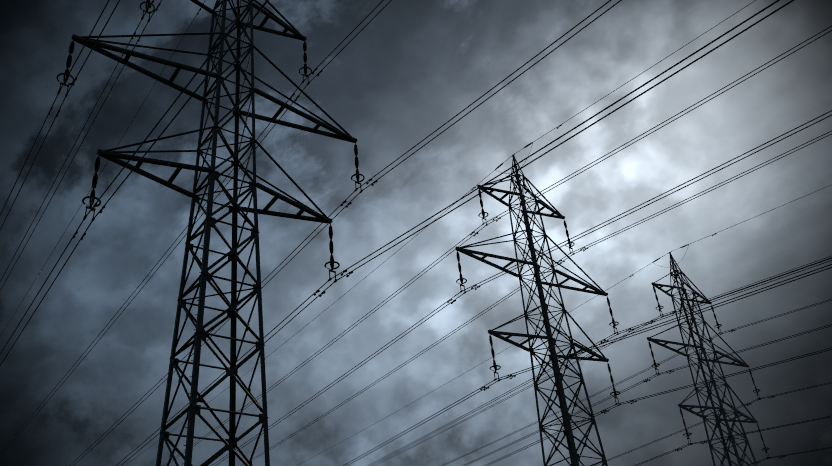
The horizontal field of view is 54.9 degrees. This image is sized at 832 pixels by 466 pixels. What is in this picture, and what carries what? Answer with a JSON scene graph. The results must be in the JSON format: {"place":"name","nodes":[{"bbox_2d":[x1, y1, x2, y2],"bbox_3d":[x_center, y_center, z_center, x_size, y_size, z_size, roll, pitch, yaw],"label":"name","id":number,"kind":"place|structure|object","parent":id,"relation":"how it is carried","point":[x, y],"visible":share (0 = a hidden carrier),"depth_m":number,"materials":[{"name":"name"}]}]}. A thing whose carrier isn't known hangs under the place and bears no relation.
{"place":"outdoors","nodes":[
{"label":"outdoors","id":0,"kind":"place"},
{"bbox_2d":[0,0,831,465],"label":"sky","id":1,"kind":"structure","parent":0,"point":[418,64],"materials":[{"name":"grey"}]},
{"label":"ground","id":2,"kind":"structure","parent":0,"visible":0},
{"bbox_2d":[56,0,364,465],"bbox_3d":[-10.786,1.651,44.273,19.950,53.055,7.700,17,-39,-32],"label":"pylon","id":3,"kind":"object","parent":2,"relation":"on","point":[192,409],"visible":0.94,"depth_m":45.80,"materials":[{"name":"metal"}]},
{"bbox_2d":[0,0,831,465],"bbox_3d":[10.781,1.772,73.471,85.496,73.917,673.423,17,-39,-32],"label":"conductors","id":4,"kind":"object","parent":3,"relation":"attached to","point":[610,340],"visible":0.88,"depth_m":60.19,"materials":[{"name":"black"}]},
{"bbox_2d":[455,153,620,465],"bbox_3d":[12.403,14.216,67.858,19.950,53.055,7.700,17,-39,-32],"label":"pylon","id":5,"kind":"object","parent":2,"relation":"on","point":[566,416],"visible":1,"depth_m":71.67,"materials":[{"name":"metal"}]},
{"bbox_2d":[647,252,769,465],"bbox_3d":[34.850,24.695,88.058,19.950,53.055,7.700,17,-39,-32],"label":"pylon","id":6,"kind":"object","parent":2,"relation":"on","point":[718,419],"visible":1,"depth_m":93.08,"materials":[{"name":"metal"}]}
]}

